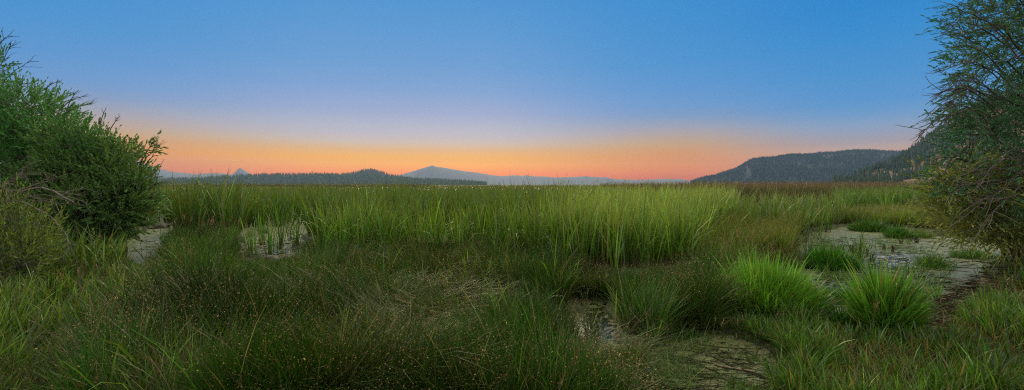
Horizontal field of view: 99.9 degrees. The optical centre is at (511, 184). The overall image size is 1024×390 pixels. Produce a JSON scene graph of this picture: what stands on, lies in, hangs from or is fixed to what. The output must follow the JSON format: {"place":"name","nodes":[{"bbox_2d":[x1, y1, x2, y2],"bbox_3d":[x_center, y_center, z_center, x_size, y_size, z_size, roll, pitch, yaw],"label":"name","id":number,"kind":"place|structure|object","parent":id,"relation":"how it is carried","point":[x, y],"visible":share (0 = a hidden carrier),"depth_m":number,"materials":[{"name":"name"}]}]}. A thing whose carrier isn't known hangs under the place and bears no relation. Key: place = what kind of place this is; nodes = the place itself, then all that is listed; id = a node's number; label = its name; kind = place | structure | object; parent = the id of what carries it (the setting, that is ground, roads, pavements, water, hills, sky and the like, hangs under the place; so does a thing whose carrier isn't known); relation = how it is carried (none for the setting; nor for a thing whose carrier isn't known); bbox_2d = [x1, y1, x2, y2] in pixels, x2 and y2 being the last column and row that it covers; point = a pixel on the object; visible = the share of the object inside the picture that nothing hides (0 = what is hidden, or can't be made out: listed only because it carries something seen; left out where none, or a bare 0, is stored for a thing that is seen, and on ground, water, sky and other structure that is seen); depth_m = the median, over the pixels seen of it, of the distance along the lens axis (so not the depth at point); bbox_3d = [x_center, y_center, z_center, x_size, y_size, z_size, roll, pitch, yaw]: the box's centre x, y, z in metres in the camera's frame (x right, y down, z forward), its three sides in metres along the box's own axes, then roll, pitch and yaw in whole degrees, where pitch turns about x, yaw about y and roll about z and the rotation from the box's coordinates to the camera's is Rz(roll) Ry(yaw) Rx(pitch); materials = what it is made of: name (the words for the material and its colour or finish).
{"place":"outdoors","nodes":[
{"label":"outdoors","id":0,"kind":"place"},
{"bbox_2d":[0,157,192,178],"bbox_3d":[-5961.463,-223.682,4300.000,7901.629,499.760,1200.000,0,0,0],"label":"mountain","id":1,"kind":"structure","parent":0,"point":[166,173],"depth_m":4055.21,"materials":[{"name":"grey stone"}]},
{"bbox_2d":[191,173,235,177],"bbox_3d":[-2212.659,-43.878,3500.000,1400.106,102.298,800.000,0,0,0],"label":"hill","id":2,"kind":"structure","parent":0,"point":[203,175],"depth_m":3380.27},
{"bbox_2d":[233,168,249,175],"bbox_3d":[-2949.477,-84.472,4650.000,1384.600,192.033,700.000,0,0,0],"label":"volcano peak","id":3,"kind":"structure","parent":0,"point":[239,171],"depth_m":4538.20,"materials":[{"name":"grey stone"}]},
{"bbox_2d":[193,176,476,184],"bbox_3d":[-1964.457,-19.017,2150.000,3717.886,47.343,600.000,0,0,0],"label":"forested ridge","id":4,"kind":"structure","parent":0,"point":[319,180],"depth_m":1942.40,"materials":[{"name":"green plant"}]},
{"bbox_2d":[155,172,486,184],"bbox_3d":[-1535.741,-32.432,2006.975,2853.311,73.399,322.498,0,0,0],"label":"ridge forest","id":5,"kind":"object","parent":4,"relation":"on","point":[288,177],"visible":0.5,"depth_m":1965.75,"materials":[{"name":"plant"}]},
{"bbox_2d":[354,170,385,176],"bbox_3d":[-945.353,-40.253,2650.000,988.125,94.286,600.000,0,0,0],"label":"forested knoll","id":6,"kind":"structure","parent":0,"point":[372,174],"depth_m":2548.32,"materials":[{"name":"green plant"}]},
{"bbox_2d":[323,168,412,178],"bbox_3d":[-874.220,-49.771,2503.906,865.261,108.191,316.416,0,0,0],"label":"knoll forest","id":7,"kind":"object","parent":6,"relation":"on","point":[372,171],"visible":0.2,"depth_m":2571.46,"materials":[{"name":"green plant"}]},
{"bbox_2d":[0,0,1023,179],"label":"sky","id":8,"kind":"structure","parent":0,"point":[614,89],"materials":[{"name":"blue"}]},
{"bbox_2d":[10,185,1023,389],"bbox_3d":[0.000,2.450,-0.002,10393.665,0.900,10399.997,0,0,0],"label":"ground","id":9,"kind":"structure","parent":0,"point":[305,236],"depth_m":8.72,"materials":[{"name":"brown soil"}]},
{"bbox_2d":[0,172,76,286],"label":"willow shrub","id":10,"kind":"object","parent":9,"relation":"on","point":[35,241],"visible":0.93,"depth_m":8.39,"materials":[{"name":"green plant"}]},
{"bbox_2d":[0,157,101,281],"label":"dead branch","id":11,"kind":"object","parent":10,"relation":"attached to","point":[26,188],"visible":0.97,"depth_m":8.34,"materials":[{"name":"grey wood"}]},
{"bbox_2d":[0,28,117,229],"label":"willow tree","id":12,"kind":"object","parent":9,"relation":"on","point":[13,145],"visible":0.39,"depth_m":13.59,"materials":[{"name":"green plant"}]},
{"bbox_2d":[26,275,108,389],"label":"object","id":13,"kind":"object","parent":9,"relation":"on","point":[52,343],"visible":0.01,"depth_m":6.04,"materials":[{"name":"green plant"}]},
{"bbox_2d":[2,195,138,280],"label":"tall bank grass","id":14,"kind":"structure","parent":9,"relation":"on","point":[83,255],"depth_m":10.12,"materials":[{"name":"green plant"}]},
{"bbox_2d":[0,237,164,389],"bbox_3d":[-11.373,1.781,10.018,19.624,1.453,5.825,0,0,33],"label":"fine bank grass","id":15,"kind":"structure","parent":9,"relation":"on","point":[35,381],"depth_m":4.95,"materials":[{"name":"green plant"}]},
{"bbox_2d":[0,230,168,389],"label":"bank grass","id":16,"kind":"structure","parent":9,"relation":"on","point":[13,333],"depth_m":6.63,"materials":[{"name":"green plant"}]},
{"bbox_2d":[0,109,173,256],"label":"willow tree","id":17,"kind":"object","parent":9,"relation":"on","point":[119,179],"visible":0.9,"depth_m":12.36,"materials":[{"name":"green plant"}]},
{"bbox_2d":[90,228,99,261],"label":"leafy weed","id":18,"kind":"object","parent":9,"relation":"on","point":[93,238],"visible":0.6,"depth_m":10.38,"materials":[{"name":"green plant"}]},
{"bbox_2d":[28,284,278,371],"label":"bent rushes","id":19,"kind":"object","parent":9,"relation":"on","point":[68,332],"visible":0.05,"depth_m":5.46,"materials":[{"name":"green plant"}]},
{"bbox_2d":[147,222,169,228],"bbox_3d":[-19.595,2.416,23.693,1.220,0.680,1.168,0,0,-29],"label":"mud mound","id":20,"kind":"object","parent":9,"relation":"on","point":[157,225],"visible":0.36,"depth_m":23.45,"materials":[{"name":"grey soil"}]},
{"bbox_2d":[137,216,242,259],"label":"channel grass","id":21,"kind":"structure","parent":9,"relation":"on","point":[227,233],"depth_m":15.12,"materials":[{"name":"green plant"}]},
{"bbox_2d":[246,255,279,262],"bbox_3d":[-7.501,2.399,12.964,1.244,0.505,0.975,0,0,0],"label":"mud mound","id":22,"kind":"object","parent":9,"relation":"on","point":[271,256],"visible":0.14,"depth_m":12.96,"materials":[{"name":"soil"}]},
{"bbox_2d":[242,226,299,256],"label":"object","id":23,"kind":"object","parent":9,"relation":"on","point":[277,245],"visible":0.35,"depth_m":15.31,"materials":[{"name":"green plant"}]},
{"bbox_2d":[287,196,305,246],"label":"cattail clump","id":24,"kind":"object","parent":9,"relation":"on","point":[296,236],"visible":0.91,"depth_m":15.76,"materials":[{"name":"green plant"}]},
{"bbox_2d":[0,203,671,389],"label":"spike rushes","id":25,"kind":"object","parent":9,"relation":"on","point":[207,380],"visible":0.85,"depth_m":5.21,"materials":[{"name":"green plant"}]},
{"bbox_2d":[11,223,691,389],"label":"blades among rushes","id":26,"kind":"object","parent":9,"relation":"on","point":[129,356],"visible":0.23,"depth_m":5.17,"materials":[{"name":"green plant"}]},
{"bbox_2d":[0,230,710,389],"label":"dead rush thatch","id":27,"kind":"object","parent":9,"relation":"on","point":[408,320],"visible":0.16,"depth_m":5.80,"materials":[{"name":"plant"}]},
{"bbox_2d":[3,222,808,389],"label":"rush seed tips","id":28,"kind":"object","parent":9,"relation":"on","point":[608,352],"visible":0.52,"depth_m":5.20,"materials":[{"name":"plant"}]},
{"bbox_2d":[344,253,530,380],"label":"flattened rushes","id":29,"kind":"object","parent":9,"relation":"on","point":[419,275],"visible":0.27,"depth_m":7.67,"materials":[{"name":"green plant"}]},
{"bbox_2d":[298,183,607,264],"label":"front cattails","id":30,"kind":"object","parent":9,"relation":"on","point":[344,220],"visible":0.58,"depth_m":14.32,"materials":[{"name":"green plant"}]},
{"bbox_2d":[446,252,501,282],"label":"blade tuft","id":31,"kind":"object","parent":9,"relation":"on","point":[465,269],"visible":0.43,"depth_m":9.15,"materials":[{"name":"green plant"}]},
{"bbox_2d":[492,230,522,250],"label":"blade tuft","id":32,"kind":"object","parent":9,"relation":"on","point":[508,244],"visible":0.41,"depth_m":13.12,"materials":[{"name":"green plant"}]},
{"bbox_2d":[157,183,907,201],"bbox_3d":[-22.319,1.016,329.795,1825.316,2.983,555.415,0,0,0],"label":"reeds","id":33,"kind":"object","parent":9,"relation":"on","point":[441,186],"visible":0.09,"depth_m":104.04,"materials":[{"name":"plant"}]},
{"bbox_2d":[542,229,580,280],"bbox_3d":[0.733,1.594,8.730,1.239,1.585,1.133,0,0,42],"label":"blade tuft","id":34,"kind":"object","parent":9,"relation":"on","point":[557,258],"visible":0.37,"depth_m":8.73,"materials":[{"name":"green plant"}]},
{"bbox_2d":[561,181,703,192],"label":"tall reed plumes","id":35,"kind":"object","parent":9,"relation":"on","point":[637,184],"visible":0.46,"depth_m":49.44,"materials":[{"name":"plant"}]},
{"bbox_2d":[528,174,755,270],"bbox_3d":[11.647,0.907,34.594,19.084,3.202,50.487,0,0,8],"label":"cattail stand","id":36,"kind":"object","parent":9,"relation":"on","point":[638,222],"visible":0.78,"depth_m":12.68,"materials":[{"name":"green plant"}]},
{"bbox_2d":[565,309,734,388],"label":"lodged rushes","id":37,"kind":"object","parent":9,"relation":"on","point":[676,366],"visible":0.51,"depth_m":5.50,"materials":[{"name":"green plant"}]},
{"bbox_2d":[561,234,767,339],"bbox_3d":[3.136,1.449,9.010,5.161,1.835,5.820,0,0,0],"label":"spike rush clump","id":38,"kind":"object","parent":9,"relation":"on","point":[711,302],"visible":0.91,"depth_m":7.16,"materials":[{"name":"green plant"}]},
{"bbox_2d":[633,321,786,389],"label":"puddle sprigs","id":39,"kind":"object","parent":9,"relation":"on","point":[750,386],"visible":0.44,"depth_m":5.47,"materials":[{"name":"green plant"}]},
{"bbox_2d":[636,291,831,389],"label":"pond rim grass","id":40,"kind":"structure","parent":9,"relation":"on","point":[757,324],"depth_m":6.38,"materials":[{"name":"green plant"}]},
{"bbox_2d":[688,219,819,274],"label":"spike rushes","id":41,"kind":"object","parent":9,"relation":"on","point":[775,249],"visible":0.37,"depth_m":11.33,"materials":[{"name":"green plant"}]},
{"bbox_2d":[700,242,835,317],"bbox_3d":[4.589,1.671,7.799,2.182,1.388,2.045,0,0,-27],"label":"sedge tussock","id":42,"kind":"object","parent":9,"relation":"on","point":[776,282],"visible":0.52,"depth_m":7.42,"materials":[{"name":"green plant"}]},
{"bbox_2d":[689,186,853,234],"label":"scattered reeds","id":43,"kind":"object","parent":9,"relation":"on","point":[765,205],"visible":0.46,"depth_m":19.98,"materials":[{"name":"green plant"}]},
{"bbox_2d":[780,193,825,234],"bbox_3d":[12.555,1.205,18.663,2.188,1.986,2.239,0,0,0],"label":"cattail clump","id":44,"kind":"object","parent":9,"relation":"on","point":[805,214],"visible":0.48,"depth_m":18.45,"materials":[{"name":"green plant"}]},
{"bbox_2d":[790,262,841,313],"bbox_3d":[5.361,1.904,7.929,1.417,0.944,1.336,0,0,0],"label":"sedge tussock","id":45,"kind":"object","parent":9,"relation":"on","point":[827,298],"visible":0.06,"depth_m":7.78,"materials":[{"name":"green plant"}]},
{"bbox_2d":[819,302,860,330],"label":"sedge tussock","id":46,"kind":"object","parent":9,"relation":"on","point":[834,315],"visible":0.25,"depth_m":7.06,"materials":[{"name":"green plant"}]},
{"bbox_2d":[683,201,1016,254],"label":"marsh grass","id":47,"kind":"structure","parent":9,"relation":"on","point":[847,215],"depth_m":16.25,"materials":[{"name":"green plant"}]},
{"bbox_2d":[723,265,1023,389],"bbox_3d":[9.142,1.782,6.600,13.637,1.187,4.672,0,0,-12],"label":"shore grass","id":48,"kind":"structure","parent":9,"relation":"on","point":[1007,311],"depth_m":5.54,"materials":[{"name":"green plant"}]},
{"bbox_2d":[732,272,1023,389],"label":"fine shore grass","id":49,"kind":"structure","parent":9,"relation":"on","point":[892,348],"depth_m":5.51,"materials":[{"name":"green plant"}]},
{"bbox_2d":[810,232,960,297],"bbox_3d":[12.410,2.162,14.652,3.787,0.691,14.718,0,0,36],"label":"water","id":50,"kind":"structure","parent":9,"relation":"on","point":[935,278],"depth_m":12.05,"materials":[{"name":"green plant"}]},
{"bbox_2d":[830,248,961,337],"bbox_3d":[5.833,1.643,6.698,1.601,1.500,1.661,0,0,0],"label":"sedge tussock","id":51,"kind":"object","parent":9,"relation":"on","point":[898,305],"visible":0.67,"depth_m":6.56,"materials":[{"name":"green plant"}]},
{"bbox_2d":[882,214,917,224],"bbox_3d":[21.221,1.736,23.182,2.474,1.046,1.984,0,0,0],"label":"grass mound","id":52,"kind":"object","parent":9,"relation":"on","point":[898,220],"depth_m":23.06,"materials":[{"name":"green plant"}]},
{"bbox_2d":[830,182,1015,209],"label":"marsh reeds","id":53,"kind":"object","parent":9,"relation":"on","point":[871,195],"visible":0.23,"depth_m":33.84,"materials":[{"name":"green plant"}]},
{"bbox_2d":[896,131,1023,268],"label":"willow shrub","id":54,"kind":"object","parent":9,"relation":"on","point":[990,223],"visible":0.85,"depth_m":9.96,"materials":[{"name":"green plant"}]},
{"bbox_2d":[898,0,1023,236],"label":"willow tree","id":55,"kind":"object","parent":9,"relation":"on","point":[992,100],"visible":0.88,"depth_m":10.00,"materials":[{"name":"green plant"}]},
{"bbox_2d":[972,244,1023,284],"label":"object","id":56,"kind":"structure","parent":9,"relation":"on","point":[1006,262],"depth_m":10.57,"materials":[{"name":"green plant"}]},
{"bbox_2d":[398,165,690,184],"bbox_3d":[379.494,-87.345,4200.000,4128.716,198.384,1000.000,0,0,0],"label":"central mountain","id":57,"kind":"structure","parent":0,"point":[431,171],"depth_m":3937.71,"materials":[{"name":"grey stone"}]},
{"bbox_2d":[127,187,1000,389],"bbox_3d":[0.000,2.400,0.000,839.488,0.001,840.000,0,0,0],"label":"water","id":58,"kind":"structure","parent":0,"point":[742,343],"depth_m":11.73,"materials":[{"name":"grey liquid"}]},
{"bbox_2d":[131,231,300,258],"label":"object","id":59,"kind":"object","parent":58,"relation":"on","point":[237,238],"visible":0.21,"depth_m":15.74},
{"bbox_2d":[238,218,263,257],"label":"cattail clump","id":60,"kind":"object","parent":58,"relation":"in","point":[254,234],"visible":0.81,"depth_m":13.99,"materials":[{"name":"green plant"}]},
{"bbox_2d":[254,209,270,244],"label":"cattail clump","id":61,"kind":"object","parent":58,"relation":"in","point":[261,236],"visible":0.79,"depth_m":17.00,"materials":[{"name":"green plant"}]},
{"bbox_2d":[256,217,278,254],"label":"cattail clump","id":62,"kind":"object","parent":58,"relation":"in","point":[270,242],"visible":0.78,"depth_m":14.38,"materials":[{"name":"green plant"}]},
{"bbox_2d":[267,198,293,247],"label":"cattail clump","id":63,"kind":"object","parent":58,"relation":"in","point":[281,235],"visible":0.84,"depth_m":16.22,"materials":[{"name":"green plant"}]},
{"bbox_2d":[280,201,299,238],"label":"cattail clump","id":64,"kind":"object","parent":58,"relation":"on","point":[292,219],"visible":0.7,"depth_m":18.89,"materials":[{"name":"green plant"}]},
{"bbox_2d":[59,165,598,243],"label":"cattails","id":65,"kind":"object","parent":58,"relation":"in","point":[197,201],"visible":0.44,"depth_m":20.70,"materials":[{"name":"green plant"}]},
{"bbox_2d":[160,183,429,187],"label":"reed seed heads","id":66,"kind":"object","parent":65,"relation":"attached to","point":[316,185],"visible":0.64,"depth_m":43.36,"materials":[{"name":"plant"}]},
{"bbox_2d":[570,294,612,336],"bbox_3d":[1.295,2.016,6.825,0.775,0.845,0.749,0,0,40],"label":"rush tuft","id":67,"kind":"object","parent":58,"relation":"in","point":[592,326],"visible":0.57,"depth_m":6.81,"materials":[{"name":"green plant"}]},
{"bbox_2d":[619,337,784,389],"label":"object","id":68,"kind":"object","parent":58,"relation":"on","point":[700,386],"visible":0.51,"depth_m":5.56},
{"bbox_2d":[717,364,753,371],"bbox_3d":[2.884,2.381,5.562,0.421,0.033,0.034,0,0,33],"label":"stick","id":69,"kind":"object","parent":68,"relation":"on","point":[718,365],"visible":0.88,"depth_m":5.57,"materials":[{"name":"brown wood"}]},
{"bbox_2d":[600,179,930,204],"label":"bulrushes","id":70,"kind":"object","parent":58,"relation":"on","point":[823,187],"visible":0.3,"depth_m":52.69,"materials":[{"name":"plant"}]},
{"bbox_2d":[797,225,824,255],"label":"cattail clump","id":71,"kind":"object","parent":58,"relation":"on","point":[805,244],"visible":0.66,"depth_m":14.42,"materials":[{"name":"green plant"}]},
{"bbox_2d":[816,194,841,231],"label":"cattail clump","id":72,"kind":"object","parent":58,"relation":"on","point":[827,223],"visible":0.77,"depth_m":21.67,"materials":[{"name":"green plant"}]},
{"bbox_2d":[799,240,866,270],"bbox_3d":[9.101,1.919,12.341,1.880,1.039,1.600,0,0,0],"label":"sedge tussock","id":73,"kind":"object","parent":58,"relation":"on","point":[834,258],"visible":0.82,"depth_m":12.12,"materials":[{"name":"green plant"}]},
{"bbox_2d":[816,280,854,304],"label":"sedge tussock","id":74,"kind":"object","parent":58,"relation":"on","point":[837,296],"visible":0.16,"depth_m":8.89,"materials":[{"name":"green plant"}]},
{"bbox_2d":[841,223,873,260],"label":"cattail clump","id":75,"kind":"object","parent":58,"relation":"on","point":[859,251],"visible":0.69,"depth_m":13.29,"materials":[{"name":"green plant"}]},
{"bbox_2d":[851,269,890,286],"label":"sedge tussock","id":76,"kind":"object","parent":58,"relation":"on","point":[863,278],"visible":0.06,"depth_m":10.06,"materials":[{"name":"green plant"}]},
{"bbox_2d":[846,217,899,231],"bbox_3d":[18.462,2.004,22.147,2.499,0.868,1.955,0,0,0],"label":"grass mound","id":77,"kind":"object","parent":58,"relation":"on","point":[867,225],"depth_m":21.96,"materials":[{"name":"green plant"}]},
{"bbox_2d":[805,237,977,326],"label":"floating reed litter","id":78,"kind":"object","parent":58,"relation":"on","point":[931,241],"visible":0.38,"depth_m":12.74,"materials":[{"name":"beige plant"}]},
{"bbox_2d":[881,220,919,238],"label":"sedge tussock","id":79,"kind":"object","parent":58,"relation":"on","point":[899,232],"visible":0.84,"depth_m":19.16,"materials":[{"name":"green plant"}]},
{"bbox_2d":[916,227,936,238],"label":"sedge tussock","id":80,"kind":"object","parent":58,"relation":"on","point":[922,233],"visible":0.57,"depth_m":19.24,"materials":[{"name":"green plant"}]},
{"bbox_2d":[912,252,955,267],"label":"sedge tussock","id":81,"kind":"object","parent":58,"relation":"on","point":[940,261],"visible":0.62,"depth_m":12.56,"materials":[{"name":"green plant"}]},
{"bbox_2d":[946,246,996,260],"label":"sedge tussock","id":82,"kind":"object","parent":58,"relation":"on","point":[959,254],"visible":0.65,"depth_m":13.95,"materials":[{"name":"green plant"}]},
{"bbox_2d":[921,255,1023,339],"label":"dead reed litter","id":83,"kind":"object","parent":58,"relation":"on","point":[973,287],"visible":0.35,"depth_m":9.08,"materials":[{"name":"brown plant"}]},
{"bbox_2d":[689,152,898,184],"bbox_3d":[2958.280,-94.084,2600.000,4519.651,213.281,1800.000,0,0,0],"label":"wooded hill","id":84,"kind":"structure","parent":0,"point":[748,172],"depth_m":2092.77,"materials":[{"name":"green plant"}]},
{"bbox_2d":[691,148,905,184],"bbox_3d":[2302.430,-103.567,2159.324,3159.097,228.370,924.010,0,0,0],"label":"hill forest","id":85,"kind":"object","parent":84,"relation":"on","point":[742,167],"visible":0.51,"depth_m":2074.39,"materials":[{"name":"green plant"}]},
{"bbox_2d":[807,207,831,238],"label":"cattail clump","id":86,"kind":"object","parent":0,"point":[818,228],"visible":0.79,"depth_m":18.81,"materials":[{"name":"green plant"}]},
{"bbox_2d":[865,109,1023,183],"bbox_3d":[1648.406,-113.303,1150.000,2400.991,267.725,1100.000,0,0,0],"label":"slope","id":87,"kind":"structure","parent":0,"point":[913,162],"depth_m":755.55,"materials":[{"name":"green plant"}]},
{"bbox_2d":[831,98,1020,183],"bbox_3d":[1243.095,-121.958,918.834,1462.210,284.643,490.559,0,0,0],"label":"slope forest","id":88,"kind":"object","parent":87,"relation":"on","point":[894,164],"visible":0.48,"depth_m":789.57,"materials":[{"name":"green plant"}]}
]}

